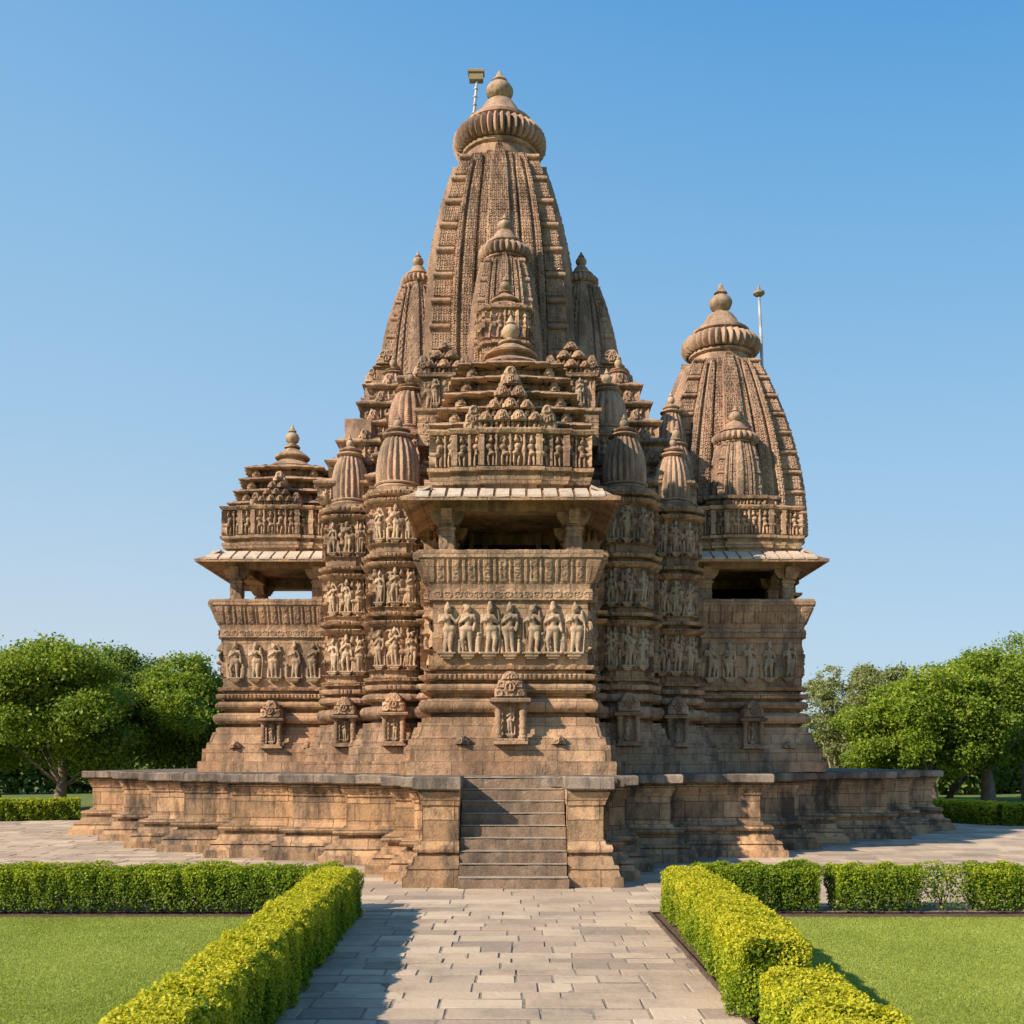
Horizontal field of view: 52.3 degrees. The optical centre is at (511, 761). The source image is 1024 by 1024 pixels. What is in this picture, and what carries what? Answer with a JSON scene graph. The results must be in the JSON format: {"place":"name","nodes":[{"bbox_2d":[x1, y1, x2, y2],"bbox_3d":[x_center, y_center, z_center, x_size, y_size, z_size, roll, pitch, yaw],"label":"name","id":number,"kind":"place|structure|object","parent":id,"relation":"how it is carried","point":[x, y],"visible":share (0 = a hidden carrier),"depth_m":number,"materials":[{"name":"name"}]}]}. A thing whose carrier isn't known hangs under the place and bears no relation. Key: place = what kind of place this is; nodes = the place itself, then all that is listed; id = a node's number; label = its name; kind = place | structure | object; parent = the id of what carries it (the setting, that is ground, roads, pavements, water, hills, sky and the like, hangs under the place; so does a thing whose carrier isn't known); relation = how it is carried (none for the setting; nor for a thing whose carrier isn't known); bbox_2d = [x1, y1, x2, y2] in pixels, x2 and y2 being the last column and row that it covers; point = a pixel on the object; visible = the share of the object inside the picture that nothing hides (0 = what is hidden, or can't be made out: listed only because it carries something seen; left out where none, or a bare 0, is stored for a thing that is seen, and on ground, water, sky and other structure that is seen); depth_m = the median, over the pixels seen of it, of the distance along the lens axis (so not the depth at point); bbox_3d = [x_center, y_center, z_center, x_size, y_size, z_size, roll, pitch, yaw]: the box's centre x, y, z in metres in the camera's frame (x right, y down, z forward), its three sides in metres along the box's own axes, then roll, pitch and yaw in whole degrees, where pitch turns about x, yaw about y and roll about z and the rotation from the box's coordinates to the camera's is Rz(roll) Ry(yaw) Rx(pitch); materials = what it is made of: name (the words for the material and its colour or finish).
{"place":"outdoors","nodes":[
{"label":"outdoors","id":0,"kind":"place"},
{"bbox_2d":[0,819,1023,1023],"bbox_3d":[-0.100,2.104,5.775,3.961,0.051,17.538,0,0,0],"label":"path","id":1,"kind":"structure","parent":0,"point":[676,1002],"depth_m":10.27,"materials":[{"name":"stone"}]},
{"bbox_2d":[0,797,80,820],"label":"hedge","id":2,"kind":"object","parent":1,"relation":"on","point":[35,809],"visible":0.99,"depth_m":36.75,"materials":[{"name":"green plant"}]},
{"bbox_2d":[932,798,1008,824],"bbox_3d":[15.297,1.703,35.995,1.107,0.881,4.060,0,0,-21],"label":"hedge","id":3,"kind":"object","parent":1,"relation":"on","point":[972,811],"visible":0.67,"depth_m":34.87,"materials":[{"name":"green plant"}]},
{"bbox_2d":[1000,802,1023,825],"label":"hedge","id":4,"kind":"object","parent":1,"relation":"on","point":[1012,814],"visible":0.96,"depth_m":33.85,"materials":[{"name":"green plant"}]},
{"bbox_2d":[0,820,1023,913],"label":"plaza paving","id":5,"kind":"structure","parent":0,"point":[30,842],"depth_m":22.18,"materials":[{"name":"stone"}]},
{"bbox_2d":[0,912,1023,1023],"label":"planting bed","id":6,"kind":"object","parent":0,"point":[673,929],"depth_m":14.43,"materials":[{"name":"soil"}]},
{"bbox_2d":[0,918,245,1023],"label":"lawn base","id":7,"kind":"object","parent":6,"relation":"on","point":[145,966],"depth_m":11.03,"materials":[{"name":"plant"}]},
{"bbox_2d":[0,859,343,913],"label":"hedge","id":8,"kind":"object","parent":6,"relation":"on","point":[77,885],"visible":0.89,"depth_m":14.41,"materials":[{"name":"green plant"}]},
{"bbox_2d":[98,865,364,1023],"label":"hedge","id":9,"kind":"object","parent":6,"relation":"on","point":[258,968],"visible":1,"depth_m":8.12,"materials":[{"name":"green plant"}]},
{"bbox_2d":[0,916,1023,1023],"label":"grass","id":10,"kind":"structure","parent":6,"relation":"on","point":[999,1011],"depth_m":11.04,"materials":[{"name":"green plant"}]},
{"bbox_2d":[658,864,743,950],"bbox_3d":[2.335,1.742,12.776,0.791,0.763,3.310,0,0,0],"label":"hedge","id":11,"kind":"object","parent":6,"relation":"on","point":[685,890],"visible":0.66,"depth_m":12.50,"materials":[{"name":"green plant"}]},
{"bbox_2d":[697,892,814,1017],"bbox_3d":[2.222,1.734,9.786,0.792,0.778,2.901,0,0,4],"label":"hedge","id":12,"kind":"object","parent":6,"relation":"on","point":[746,941],"visible":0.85,"depth_m":8.74,"materials":[{"name":"green plant"}]},
{"bbox_2d":[690,858,824,910],"bbox_3d":[3.449,1.747,14.700,1.860,0.755,0.745,0,0,0],"label":"hedge","id":13,"kind":"object","parent":6,"relation":"on","point":[776,884],"visible":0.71,"depth_m":14.48,"materials":[{"name":"green plant"}]},
{"bbox_2d":[758,963,914,1023],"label":"hedge","id":14,"kind":"object","parent":6,"relation":"on","point":[792,994],"visible":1,"depth_m":6.80,"materials":[{"name":"green plant"}]},
{"bbox_2d":[786,918,1023,1023],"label":"lawn base","id":15,"kind":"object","parent":6,"relation":"on","point":[925,964],"depth_m":11.01,"materials":[{"name":"plant"}]},
{"bbox_2d":[822,858,1023,912],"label":"hedge","id":16,"kind":"object","parent":6,"relation":"on","point":[1005,879],"visible":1,"depth_m":14.50,"materials":[{"name":"green plant"}]},
{"bbox_2d":[0,765,1023,818],"bbox_3d":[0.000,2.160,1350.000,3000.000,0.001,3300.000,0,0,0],"label":"ground","id":17,"kind":"structure","parent":0,"point":[87,800],"depth_m":64.12,"materials":[{"name":"green plant"}]},
{"bbox_2d":[0,726,36,797],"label":"tree","id":18,"kind":"object","parent":17,"relation":"on","point":[5,753],"visible":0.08,"depth_m":44.22,"materials":[{"name":"green plant"}]},
{"bbox_2d":[0,630,149,797],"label":"tree","id":19,"kind":"object","parent":17,"relation":"on","point":[57,706],"visible":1,"depth_m":41.41,"materials":[{"name":"green plant"}]},
{"bbox_2d":[44,640,169,776],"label":"tree","id":20,"kind":"object","parent":17,"relation":"on","point":[127,659],"visible":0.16,"depth_m":48.79,"materials":[{"name":"green plant"}]},
{"bbox_2d":[124,650,223,768],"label":"tree","id":21,"kind":"object","parent":17,"relation":"on","point":[180,710],"visible":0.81,"depth_m":47.22,"materials":[{"name":"green plant"}]},
{"bbox_2d":[0,706,1021,794],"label":"woodland","id":22,"kind":"object","parent":17,"relation":"on","point":[1005,781],"visible":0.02,"depth_m":68.93,"materials":[{"name":"green plant"}]},
{"bbox_2d":[67,768,955,888],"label":"stone platform","id":23,"kind":"structure","parent":17,"relation":"on","point":[506,831],"depth_m":22.29,"materials":[{"name":"stone"}]},
{"bbox_2d":[194,70,829,774],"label":"temple","id":24,"kind":"structure","parent":23,"relation":"on","point":[512,530],"depth_m":25.56,"materials":[{"name":"stone"}]},
{"bbox_2d":[468,69,484,113],"bbox_3d":[-1.120,-20.188,32.610,0.520,2.783,0.300,0,0,0],"label":"mast","id":25,"kind":"object","parent":24,"relation":"on","point":[476,76],"visible":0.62,"depth_m":32.53,"materials":[{"name":"white metal"}]},
{"bbox_2d":[753,285,764,366],"bbox_3d":[7.340,-12.534,31.000,0.340,3.272,0.340,0,0,0],"label":"mast","id":26,"kind":"object","parent":24,"relation":"on","point":[758,293],"visible":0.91,"depth_m":30.96,"materials":[{"name":"white metal"}]},
{"bbox_2d":[359,911,754,1023],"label":"path edging","id":27,"kind":"object","parent":17,"relation":"on","point":[748,1020],"visible":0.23,"depth_m":10.95,"materials":[{"name":"stone"}]},
{"bbox_2d":[801,664,869,767],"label":"tree","id":28,"kind":"object","parent":17,"relation":"on","point":[827,699],"visible":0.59,"depth_m":56.02,"materials":[{"name":"green plant"}]},
{"bbox_2d":[821,661,915,768],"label":"tree","id":29,"kind":"object","parent":17,"relation":"on","point":[867,677],"visible":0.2,"depth_m":55.00,"materials":[{"name":"green plant"}]},
{"bbox_2d":[826,678,957,774],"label":"tree","id":30,"kind":"object","parent":17,"relation":"on","point":[875,753],"visible":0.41,"depth_m":50.22,"materials":[{"name":"green plant"}]},
{"bbox_2d":[858,661,1004,798],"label":"tree","id":31,"kind":"object","parent":17,"relation":"on","point":[949,723],"visible":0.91,"depth_m":48.56,"materials":[{"name":"green plant"}]},
{"bbox_2d":[910,659,1023,798],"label":"tree","id":32,"kind":"object","parent":17,"relation":"on","point":[953,787],"depth_m":55.46,"materials":[{"name":"green plant"}]},
{"bbox_2d":[926,644,1023,800],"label":"tree","id":33,"kind":"object","parent":17,"relation":"on","point":[1004,679],"visible":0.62,"depth_m":49.61,"materials":[{"name":"green plant"}]},
{"bbox_2d":[945,630,1023,799],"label":"tree","id":34,"kind":"object","parent":17,"relation":"on","point":[1020,640],"visible":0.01,"depth_m":57.85,"materials":[{"name":"green plant"}]},
{"bbox_2d":[0,0,1023,731],"label":"sky","id":35,"kind":"structure","parent":0,"point":[214,214],"materials":[{"name":"blue"}]}
]}

